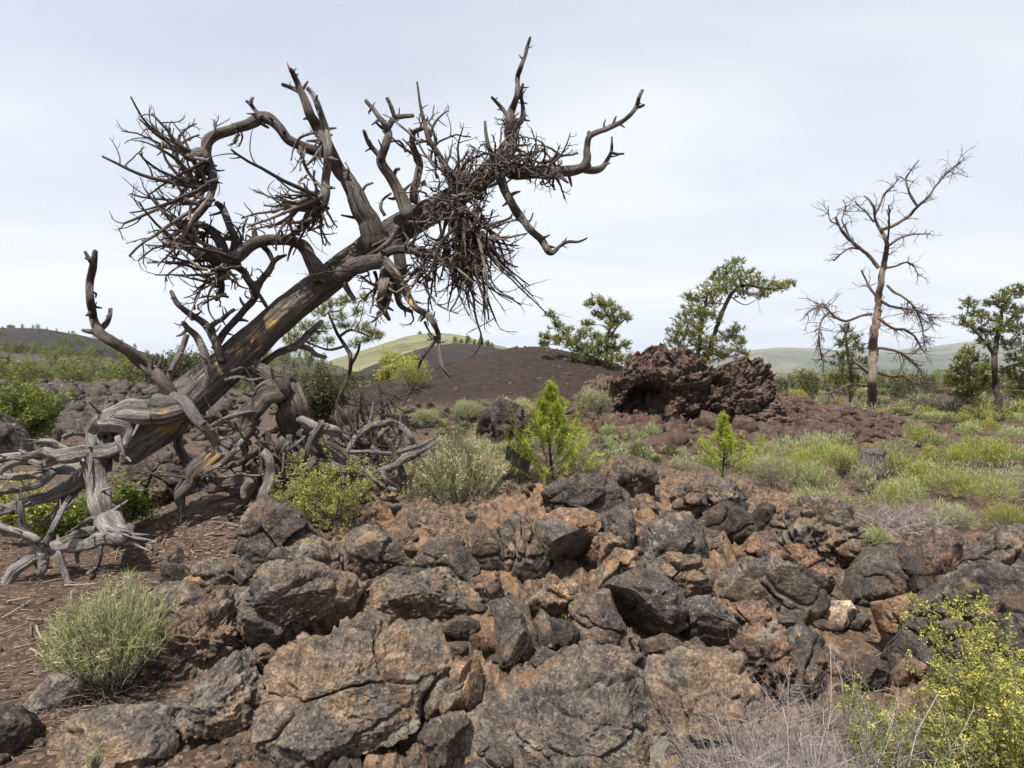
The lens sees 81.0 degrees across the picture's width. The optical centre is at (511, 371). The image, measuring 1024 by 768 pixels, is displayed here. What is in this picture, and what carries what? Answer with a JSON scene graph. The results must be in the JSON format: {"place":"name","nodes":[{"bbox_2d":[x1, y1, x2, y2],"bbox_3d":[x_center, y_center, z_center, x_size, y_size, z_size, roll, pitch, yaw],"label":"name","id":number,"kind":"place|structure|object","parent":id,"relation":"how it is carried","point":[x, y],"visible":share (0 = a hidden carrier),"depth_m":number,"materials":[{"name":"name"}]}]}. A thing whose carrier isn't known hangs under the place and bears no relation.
{"place":"outdoors","nodes":[
{"label":"outdoors","id":0,"kind":"place"},
{"bbox_2d":[0,328,167,360],"bbox_3d":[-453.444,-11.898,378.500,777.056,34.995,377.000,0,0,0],"label":"hill","id":1,"kind":"structure","parent":0,"point":[15,335],"depth_m":319.80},
{"bbox_2d":[0,352,357,379],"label":"hill","id":2,"kind":"structure","parent":0,"point":[35,357],"depth_m":176.50,"materials":[{"name":"plant"}]},
{"bbox_2d":[325,333,507,371],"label":"hill","id":3,"kind":"structure","parent":0,"point":[366,358],"depth_m":231.41,"materials":[{"name":"green plant"}]},
{"bbox_2d":[353,343,502,380],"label":"hill","id":4,"kind":"structure","parent":0,"point":[454,351],"depth_m":176.92,"materials":[{"name":"plant"}]},
{"bbox_2d":[0,346,1023,767],"bbox_3d":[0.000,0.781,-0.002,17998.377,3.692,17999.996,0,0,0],"label":"ground","id":5,"kind":"structure","parent":0,"point":[478,380],"depth_m":4.80,"materials":[{"name":"soil"}]},
{"bbox_2d":[0,412,37,464],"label":"rock","id":6,"kind":"object","parent":5,"relation":"on","point":[13,431],"visible":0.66,"depth_m":9.23,"materials":[{"name":"stone"}]},
{"bbox_2d":[0,704,43,754],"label":"rock","id":7,"kind":"object","parent":5,"relation":"on","point":[21,727],"visible":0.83,"depth_m":2.52,"materials":[{"name":"stone"}]},
{"bbox_2d":[0,372,86,448],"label":"willow thicket","id":8,"kind":"object","parent":5,"relation":"on","point":[36,417],"visible":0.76,"depth_m":10.17,"materials":[{"name":"green plant"}]},
{"bbox_2d":[23,667,106,713],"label":"boulder","id":9,"kind":"object","parent":5,"relation":"on","point":[51,687],"visible":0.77,"depth_m":2.81,"materials":[{"name":"stone"}]},
{"bbox_2d":[13,475,124,540],"bbox_3d":[-3.930,1.268,5.296,0.811,0.790,0.840,0,0,-14],"label":"gooseberry","id":10,"kind":"object","parent":5,"relation":"on","point":[76,514],"visible":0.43,"depth_m":5.14,"materials":[{"name":"green plant"}]},
{"bbox_2d":[25,564,186,714],"bbox_3d":[-1.973,1.326,2.956,0.670,0.757,0.661,0,0,0],"label":"rabbitbrush","id":11,"kind":"object","parent":5,"relation":"on","point":[119,668],"visible":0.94,"depth_m":2.88,"materials":[{"name":"green plant"}]},
{"bbox_2d":[47,702,181,767],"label":"boulder","id":12,"kind":"object","parent":5,"relation":"on","point":[129,735],"visible":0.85,"depth_m":2.48,"materials":[{"name":"stone"}]},
{"bbox_2d":[87,466,163,523],"bbox_3d":[-3.397,1.127,5.289,0.522,0.592,0.664,0,0,0],"label":"gooseberry","id":13,"kind":"object","parent":5,"relation":"on","point":[135,506],"visible":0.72,"depth_m":5.27,"materials":[{"name":"green plant"}]},
{"bbox_2d":[0,378,277,442],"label":"lava rubble","id":14,"kind":"object","parent":5,"relation":"on","point":[111,392],"visible":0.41,"depth_m":23.77,"materials":[{"name":"grey stone"}]},
{"bbox_2d":[0,340,330,389],"bbox_3d":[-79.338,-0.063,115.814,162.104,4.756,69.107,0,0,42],"label":"woodland","id":15,"kind":"object","parent":5,"relation":"on","point":[66,376],"visible":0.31,"depth_m":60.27,"materials":[{"name":"plant"}]},
{"bbox_2d":[121,345,209,385],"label":"bush","id":16,"kind":"object","parent":5,"relation":"on","point":[184,367],"visible":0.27,"depth_m":43.17,"materials":[{"name":"green plant"}]},
{"bbox_2d":[120,446,215,506],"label":"boulder","id":17,"kind":"object","parent":5,"relation":"on","point":[149,470],"visible":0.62,"depth_m":5.94,"materials":[{"name":"grey stone"}]},
{"bbox_2d":[149,580,208,609],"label":"rock","id":18,"kind":"object","parent":5,"relation":"on","point":[189,592],"visible":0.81,"depth_m":3.77,"materials":[{"name":"stone"}]},
{"bbox_2d":[138,585,245,681],"bbox_3d":[-1.623,1.455,3.239,0.524,0.619,0.539,0,0,0],"label":"boulder","id":19,"kind":"object","parent":5,"relation":"on","point":[205,635],"visible":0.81,"depth_m":3.03,"materials":[{"name":"brown stone"}]},
{"bbox_2d":[190,557,236,585],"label":"rock","id":20,"kind":"object","parent":5,"relation":"on","point":[218,571],"visible":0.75,"depth_m":3.98,"materials":[{"name":"stone"}]},
{"bbox_2d":[164,646,265,740],"bbox_3d":[-1.348,1.494,2.719,0.428,0.428,0.421,0,0,-27],"label":"boulder","id":21,"kind":"object","parent":5,"relation":"on","point":[220,701],"visible":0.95,"depth_m":2.61,"materials":[{"name":"grey stone"}]},
{"bbox_2d":[235,494,329,563],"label":"boulder","id":22,"kind":"object","parent":5,"relation":"on","point":[268,524],"visible":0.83,"depth_m":4.01,"materials":[{"name":"grey stone"}]},
{"bbox_2d":[250,535,342,583],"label":"boulder","id":23,"kind":"object","parent":5,"relation":"on","point":[326,552],"visible":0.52,"depth_m":3.61,"materials":[{"name":"stone"}]},
{"bbox_2d":[236,559,367,649],"bbox_3d":[-1.156,1.304,3.346,0.697,0.573,0.518,0,0,0],"label":"boulder","id":24,"kind":"object","parent":5,"relation":"on","point":[281,604],"visible":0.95,"depth_m":3.18,"materials":[{"name":"grey stone"}]},
{"bbox_2d":[237,361,379,393],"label":"woodland","id":25,"kind":"object","parent":5,"relation":"on","point":[352,382],"visible":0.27,"depth_m":42.64,"materials":[{"name":"green plant"}]},
{"bbox_2d":[270,360,357,423],"bbox_3d":[-5.775,0.878,16.806,2.570,2.715,2.680,0,0,0],"label":"bush","id":26,"kind":"object","parent":5,"relation":"on","point":[320,397],"visible":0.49,"depth_m":16.54,"materials":[{"name":"green plant"}]},
{"bbox_2d":[0,36,644,584],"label":"leaning dead tree","id":27,"kind":"object","parent":5,"relation":"on","point":[130,432],"visible":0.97,"depth_m":4.80,"materials":[{"name":"grey wood"}]},
{"bbox_2d":[264,441,397,539],"bbox_3d":[-1.415,0.894,4.552,1.002,0.786,0.823,0,0,12],"label":"bitterbrush","id":28,"kind":"object","parent":5,"relation":"on","point":[330,498],"visible":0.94,"depth_m":4.52,"materials":[{"name":"green plant"}]},
{"bbox_2d":[280,290,386,442],"bbox_3d":[-2.246,-0.084,7.516,1.372,1.931,0.539,0,0,0],"label":"pine tree","id":29,"kind":"object","parent":5,"relation":"on","point":[375,335],"visible":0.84,"depth_m":7.49,"materials":[{"name":"green plant"}]},
{"bbox_2d":[250,608,445,767],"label":"boulder","id":30,"kind":"object","parent":5,"relation":"on","point":[358,684],"visible":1,"depth_m":2.56,"materials":[{"name":"stone"}]},
{"bbox_2d":[65,400,637,519],"bbox_3d":[-4.198,1.123,10.793,14.636,1.148,10.505,0,0,0],"label":"rock rubble","id":31,"kind":"object","parent":5,"relation":"on","point":[234,489],"visible":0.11,"depth_m":9.55,"materials":[{"name":"stone"}]},
{"bbox_2d":[341,524,406,580],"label":"boulder","id":32,"kind":"object","parent":5,"relation":"on","point":[369,552],"visible":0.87,"depth_m":3.77,"materials":[{"name":"grey stone"}]},
{"bbox_2d":[330,379,440,500],"bbox_3d":[-1.188,0.608,5.365,1.310,1.146,0.877,0,0,14],"label":"branch pile","id":33,"kind":"object","parent":5,"relation":"on","point":[365,444],"visible":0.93,"depth_m":5.17,"materials":[{"name":"grey wood"}]},
{"bbox_2d":[390,351,432,395],"bbox_3d":[-3.271,0.077,19.355,1.505,1.580,2.052,0,0,-25],"label":"rabbitbrush","id":34,"kind":"object","parent":5,"relation":"on","point":[411,369],"visible":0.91,"depth_m":19.45,"materials":[{"name":"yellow plant"}]},
{"bbox_2d":[355,566,483,620],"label":"boulder","id":35,"kind":"object","parent":5,"relation":"on","point":[432,594],"visible":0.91,"depth_m":3.30,"materials":[{"name":"grey stone"}]},
{"bbox_2d":[417,710,470,767],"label":"rock","id":36,"kind":"object","parent":5,"relation":"on","point":[439,738],"visible":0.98,"depth_m":2.41,"materials":[{"name":"stone"}]},
{"bbox_2d":[414,540,479,581],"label":"boulder","id":37,"kind":"object","parent":5,"relation":"on","point":[461,563],"visible":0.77,"depth_m":3.71,"materials":[{"name":"stone"}]},
{"bbox_2d":[0,470,894,759],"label":"wood litter","id":38,"kind":"object","parent":5,"relation":"on","point":[162,558],"visible":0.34,"depth_m":4.31,"materials":[{"name":"wood"}]},
{"bbox_2d":[421,658,482,721],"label":"boulder","id":39,"kind":"object","parent":5,"relation":"on","point":[457,685],"visible":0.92,"depth_m":2.66,"materials":[{"name":"brown stone"}]},
{"bbox_2d":[410,423,510,504],"bbox_3d":[-0.440,0.993,5.199,0.910,1.145,0.958,0,0,0],"label":"rabbitbrush","id":40,"kind":"object","parent":5,"relation":"on","point":[455,478],"visible":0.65,"depth_m":5.06,"materials":[{"name":"green plant"}]},
{"bbox_2d":[441,615,480,640],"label":"rock","id":41,"kind":"object","parent":5,"relation":"on","point":[460,627],"visible":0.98,"depth_m":3.14,"materials":[{"name":"stone"}]},
{"bbox_2d":[466,519,504,571],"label":"rock","id":42,"kind":"object","parent":5,"relation":"on","point":[485,545],"visible":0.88,"depth_m":3.79,"materials":[{"name":"stone"}]},
{"bbox_2d":[468,571,502,603],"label":"rock","id":43,"kind":"object","parent":5,"relation":"on","point":[487,585],"visible":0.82,"depth_m":3.42,"materials":[{"name":"stone"}]},
{"bbox_2d":[476,397,534,443],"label":"rock","id":44,"kind":"object","parent":5,"relation":"on","point":[494,418],"visible":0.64,"depth_m":11.64,"materials":[{"name":"stone"}]},
{"bbox_2d":[0,457,1023,767],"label":"rock rubble","id":45,"kind":"object","parent":5,"relation":"on","point":[240,751],"visible":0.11,"depth_m":2.97,"materials":[{"name":"brown stone"}]},
{"bbox_2d":[494,597,535,668],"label":"rock","id":46,"kind":"object","parent":5,"relation":"on","point":[513,642],"visible":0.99,"depth_m":2.98,"materials":[{"name":"grey stone"}]},
{"bbox_2d":[501,442,531,484],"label":"rock","id":47,"kind":"object","parent":5,"relation":"on","point":[517,477],"visible":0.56,"depth_m":5.52,"materials":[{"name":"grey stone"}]},
{"bbox_2d":[494,512,549,580],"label":"rock","id":48,"kind":"object","parent":5,"relation":"on","point":[525,557],"visible":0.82,"depth_m":3.77,"materials":[{"name":"grey stone"}]},
{"bbox_2d":[20,379,1023,417],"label":"scrub","id":49,"kind":"object","parent":5,"relation":"on","point":[944,390],"visible":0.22,"depth_m":24.40,"materials":[{"name":"green plant"}]},
{"bbox_2d":[492,380,604,482],"bbox_3d":[0.345,0.567,5.372,0.957,1.032,0.909,0,0,-22],"label":"pine sapling","id":50,"kind":"object","parent":5,"relation":"on","point":[548,417],"visible":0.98,"depth_m":5.40,"materials":[{"name":"green plant"}]},
{"bbox_2d":[528,579,583,617],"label":"rock","id":51,"kind":"object","parent":5,"relation":"on","point":[550,599],"visible":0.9,"depth_m":3.33,"materials":[{"name":"stone"}]},
{"bbox_2d":[533,516,591,563],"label":"rock","id":52,"kind":"object","parent":5,"relation":"on","point":[560,540],"visible":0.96,"depth_m":3.80,"materials":[{"name":"stone"}]},
{"bbox_2d":[549,617,579,650],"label":"rock","id":53,"kind":"object","parent":5,"relation":"on","point":[565,633],"visible":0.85,"depth_m":3.03,"materials":[{"name":"stone"}]},
{"bbox_2d":[376,397,755,474],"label":"dry weeds","id":54,"kind":"object","parent":5,"relation":"on","point":[654,458],"visible":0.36,"depth_m":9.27,"materials":[{"name":"green plant"}]},
{"bbox_2d":[454,638,680,767],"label":"boulder","id":55,"kind":"object","parent":5,"relation":"on","point":[587,703],"visible":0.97,"depth_m":2.52,"materials":[{"name":"grey stone"}]},
{"bbox_2d":[539,507,601,540],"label":"boulder","id":56,"kind":"object","parent":5,"relation":"on","point":[585,520],"visible":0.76,"depth_m":4.24,"materials":[{"name":"stone"}]},
{"bbox_2d":[537,292,634,367],"bbox_3d":[2.812,-1.476,21.965,3.848,2.937,1.734,0,0,0],"label":"pine tree","id":57,"kind":"object","parent":5,"relation":"on","point":[597,353],"visible":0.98,"depth_m":21.90,"materials":[{"name":"green plant"}]},
{"bbox_2d":[541,473,630,512],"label":"boulder","id":58,"kind":"object","parent":5,"relation":"on","point":[598,492],"visible":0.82,"depth_m":4.58,"materials":[{"name":"grey stone"}]},
{"bbox_2d":[568,587,633,649],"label":"boulder","id":59,"kind":"object","parent":5,"relation":"on","point":[596,616],"visible":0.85,"depth_m":3.07,"materials":[{"name":"stone"}]},
{"bbox_2d":[586,531,627,568],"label":"rock","id":60,"kind":"object","parent":5,"relation":"on","point":[603,545],"visible":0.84,"depth_m":3.83,"materials":[{"name":"stone"}]},
{"bbox_2d":[593,547,641,590],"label":"rock","id":61,"kind":"object","parent":5,"relation":"on","point":[617,561],"visible":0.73,"depth_m":3.56,"materials":[{"name":"stone"}]},
{"bbox_2d":[600,503,636,549],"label":"rock","id":62,"kind":"object","parent":5,"relation":"on","point":[618,520],"visible":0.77,"depth_m":4.09,"materials":[{"name":"stone"}]},
{"bbox_2d":[599,453,659,495],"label":"rock","id":63,"kind":"object","parent":5,"relation":"on","point":[631,474],"visible":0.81,"depth_m":5.10,"materials":[{"name":"stone"}]},
{"bbox_2d":[602,566,689,636],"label":"boulder","id":64,"kind":"object","parent":5,"relation":"on","point":[649,603],"visible":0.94,"depth_m":3.15,"materials":[{"name":"grey stone"}]},
{"bbox_2d":[638,632,683,655],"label":"rock","id":65,"kind":"object","parent":5,"relation":"on","point":[661,643],"visible":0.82,"depth_m":3.03,"materials":[{"name":"stone"}]},
{"bbox_2d":[355,345,968,456],"bbox_3d":[3.109,0.301,21.834,17.707,2.812,21.489,0,0,-41],"label":"cinder rubble","id":66,"kind":"object","parent":5,"relation":"on","point":[678,430],"visible":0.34,"depth_m":12.28,"materials":[{"name":"brown gravel"}]},
{"bbox_2d":[635,509,709,560],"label":"boulder","id":67,"kind":"object","parent":5,"relation":"on","point":[683,532],"visible":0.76,"depth_m":4.03,"materials":[{"name":"grey stone"}]},
{"bbox_2d":[641,551,711,598],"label":"boulder","id":68,"kind":"object","parent":5,"relation":"on","point":[688,575],"visible":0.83,"depth_m":3.63,"materials":[{"name":"stone"}]},
{"bbox_2d":[605,342,802,425],"bbox_3d":[4.599,0.657,14.073,4.793,2.664,4.018,0,0,19],"label":"lava outcrop","id":69,"kind":"object","parent":5,"relation":"on","point":[686,384],"visible":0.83,"depth_m":12.86,"materials":[{"name":"brown stone"}]},
{"bbox_2d":[661,255,796,365],"bbox_3d":[5.507,-1.533,15.112,3.472,2.870,1.726,0,0,0],"label":"pine tree","id":70,"kind":"object","parent":69,"relation":"on","point":[711,341],"visible":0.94,"depth_m":15.09,"materials":[{"name":"green plant"}]},
{"bbox_2d":[644,644,768,767],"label":"boulder","id":71,"kind":"object","parent":5,"relation":"on","point":[661,687],"visible":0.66,"depth_m":2.55,"materials":[{"name":"stone"}]},
{"bbox_2d":[663,473,749,518],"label":"boulder","id":72,"kind":"object","parent":5,"relation":"on","point":[697,498],"visible":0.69,"depth_m":4.93,"materials":[{"name":"stone"}]},
{"bbox_2d":[682,594,742,647],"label":"boulder","id":73,"kind":"object","parent":5,"relation":"on","point":[708,618],"visible":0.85,"depth_m":3.22,"materials":[{"name":"stone"}]},
{"bbox_2d":[696,500,757,544],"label":"boulder","id":74,"kind":"object","parent":5,"relation":"on","point":[732,521],"visible":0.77,"depth_m":4.72,"materials":[{"name":"stone"}]},
{"bbox_2d":[690,409,763,477],"bbox_3d":[2.444,0.834,6.898,0.783,0.819,0.769,0,0,0],"label":"pine sapling","id":75,"kind":"object","parent":5,"relation":"on","point":[725,437],"visible":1,"depth_m":6.86,"materials":[{"name":"green plant"}]},
{"bbox_2d":[725,599,778,632],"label":"rock","id":76,"kind":"object","parent":5,"relation":"on","point":[747,612],"visible":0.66,"depth_m":3.33,"materials":[{"name":"stone"}]},
{"bbox_2d":[729,624,797,701],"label":"rock","id":77,"kind":"object","parent":5,"relation":"on","point":[757,644],"visible":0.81,"depth_m":2.92,"materials":[{"name":"stone"}]},
{"bbox_2d":[740,452,798,489],"bbox_3d":[3.212,1.251,7.511,0.693,0.555,0.655,0,0,0],"label":"rabbitbrush","id":78,"kind":"object","parent":5,"relation":"on","point":[767,467],"visible":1,"depth_m":7.49,"materials":[{"name":"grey plant"}]},
{"bbox_2d":[713,552,830,626],"bbox_3d":[1.653,1.421,3.915,0.684,0.559,0.458,0,0,0],"label":"boulder","id":79,"kind":"object","parent":5,"relation":"on","point":[778,583],"visible":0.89,"depth_m":3.75,"materials":[{"name":"grey stone"}]},
{"bbox_2d":[757,540,836,593],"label":"boulder","id":80,"kind":"object","parent":5,"relation":"on","point":[800,554],"visible":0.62,"depth_m":4.21,"materials":[{"name":"stone"}]},
{"bbox_2d":[782,624,829,698],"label":"rock","id":81,"kind":"object","parent":5,"relation":"on","point":[809,652],"visible":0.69,"depth_m":2.96,"materials":[{"name":"grey stone"}]},
{"bbox_2d":[768,455,846,491],"bbox_3d":[3.779,1.359,7.744,0.911,0.620,0.993,0,0,0],"label":"rabbitbrush","id":82,"kind":"object","parent":5,"relation":"on","point":[805,471],"visible":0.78,"depth_m":7.67,"materials":[{"name":"green plant"}]},
{"bbox_2d":[644,605,986,767],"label":"dead shrub","id":83,"kind":"object","parent":5,"relation":"on","point":[768,753],"visible":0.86,"depth_m":2.28,"materials":[{"name":"grey plant"}]},
{"bbox_2d":[765,494,865,568],"bbox_3d":[2.468,1.383,4.965,0.755,0.747,0.738,0,0,0],"label":"boulder","id":84,"kind":"object","parent":5,"relation":"on","point":[830,531],"visible":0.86,"depth_m":4.76,"materials":[{"name":"brown stone"}]},
{"bbox_2d":[818,443,864,477],"bbox_3d":[4.616,1.322,8.447,0.831,0.653,0.827,0,0,-24],"label":"rabbitbrush","id":85,"kind":"object","parent":5,"relation":"on","point":[843,454],"visible":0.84,"depth_m":8.36,"materials":[{"name":"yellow plant"}]},
{"bbox_2d":[825,321,868,401],"bbox_3d":[15.162,-0.481,27.027,2.077,3.675,1.495,0,0,0],"label":"pine tree","id":86,"kind":"object","parent":5,"relation":"on","point":[850,375],"visible":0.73,"depth_m":26.93,"materials":[{"name":"green plant"}]},
{"bbox_2d":[838,654,891,690],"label":"rock","id":87,"kind":"object","parent":5,"relation":"on","point":[866,663],"visible":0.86,"depth_m":3.06,"materials":[{"name":"stone"}]},
{"bbox_2d":[842,544,911,606],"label":"rock","id":88,"kind":"object","parent":5,"relation":"on","point":[875,573],"visible":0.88,"depth_m":4.08,"materials":[{"name":"grey stone"}]},
{"bbox_2d":[735,400,1023,509],"bbox_3d":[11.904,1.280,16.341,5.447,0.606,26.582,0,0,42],"label":"meadow shrubs","id":89,"kind":"object","parent":5,"relation":"on","point":[996,449],"visible":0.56,"depth_m":9.18,"materials":[{"name":"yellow plant"}]},
{"bbox_2d":[741,401,1023,494],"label":"meadow shrubs","id":90,"kind":"object","parent":5,"relation":"on","point":[948,418],"visible":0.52,"depth_m":10.75,"materials":[{"name":"green plant"}]},
{"bbox_2d":[795,144,976,409],"bbox_3d":[15.627,-3.885,24.817,8.236,11.663,3.148,0,0,0],"label":"snag","id":91,"kind":"object","parent":5,"relation":"on","point":[872,372],"visible":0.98,"depth_m":24.97,"materials":[{"name":"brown wood"}]},
{"bbox_2d":[869,593,916,643],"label":"rock","id":92,"kind":"object","parent":5,"relation":"on","point":[884,617],"visible":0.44,"depth_m":3.42,"materials":[{"name":"stone"}]},
{"bbox_2d":[773,364,1023,401],"bbox_3d":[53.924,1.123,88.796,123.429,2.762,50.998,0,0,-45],"label":"woodland","id":93,"kind":"object","parent":5,"relation":"on","point":[805,387],"visible":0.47,"depth_m":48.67,"materials":[{"name":"green plant"}]},
{"bbox_2d":[882,542,931,592],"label":"rock","id":94,"kind":"object","parent":5,"relation":"on","point":[916,570],"visible":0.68,"depth_m":4.16,"materials":[{"name":"stone"}]},
{"bbox_2d":[888,654,927,686],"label":"rock","id":95,"kind":"object","parent":5,"relation":"on","point":[900,676],"visible":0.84,"depth_m":3.08,"materials":[{"name":"stone"}]},
{"bbox_2d":[851,484,973,540],"bbox_3d":[3.634,1.356,5.610,1.367,0.619,1.161,0,0,0],"label":"dead shrub","id":96,"kind":"object","parent":5,"relation":"on","point":[891,522],"visible":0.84,"depth_m":5.53,"materials":[{"name":"plant"}]},
{"bbox_2d":[818,638,1010,767],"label":"dead shrub","id":97,"kind":"object","parent":5,"relation":"on","point":[910,756],"visible":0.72,"depth_m":2.09,"materials":[{"name":"plant"}]},
{"bbox_2d":[825,673,1023,767],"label":"bitterbrush","id":98,"kind":"object","parent":5,"relation":"on","point":[926,732],"visible":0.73,"depth_m":2.18,"materials":[{"name":"green plant"}]},
{"bbox_2d":[908,524,965,580],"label":"rock","id":99,"kind":"object","parent":5,"relation":"on","point":[937,549],"visible":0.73,"depth_m":4.54,"materials":[{"name":"stone"}]},
{"bbox_2d":[880,558,1023,702],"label":"boulder","id":100,"kind":"object","parent":5,"relation":"on","point":[994,580],"visible":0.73,"depth_m":3.14,"materials":[{"name":"grey stone"}]},
{"bbox_2d":[890,582,1023,767],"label":"bitterbrush","id":101,"kind":"object","parent":5,"relation":"on","point":[1002,712],"visible":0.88,"depth_m":2.23,"materials":[{"name":"yellow plant"}]},
{"bbox_2d":[941,343,991,403],"bbox_3d":[15.593,0.050,20.512,1.911,2.114,1.306,0,0,-31],"label":"juniper","id":102,"kind":"object","parent":5,"relation":"on","point":[958,382],"visible":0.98,"depth_m":20.36,"materials":[{"name":"plant"}]},
{"bbox_2d":[952,283,1023,420],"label":"pine tree","id":103,"kind":"object","parent":5,"relation":"on","point":[1000,325],"visible":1,"depth_m":18.98,"materials":[{"name":"green plant"}]},
{"bbox_2d":[955,523,1023,569],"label":"boulder","id":104,"kind":"object","parent":5,"relation":"on","point":[1003,544],"visible":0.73,"depth_m":4.58,"materials":[{"name":"stone"}]},
{"bbox_2d":[973,499,1023,529],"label":"rabbitbrush","id":105,"kind":"object","parent":5,"relation":"on","point":[1012,512],"visible":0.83,"depth_m":5.52,"materials":[{"name":"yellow plant"}]},
{"bbox_2d":[0,0,1023,365],"label":"sky","id":106,"kind":"structure","parent":0,"point":[755,113],"materials":[{"name":"white"}]},
{"bbox_2d":[707,342,1023,371],"bbox_3d":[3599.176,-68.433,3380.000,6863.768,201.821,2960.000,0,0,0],"label":"mountain","id":107,"kind":"structure","parent":0,"point":[782,359],"depth_m":2590.79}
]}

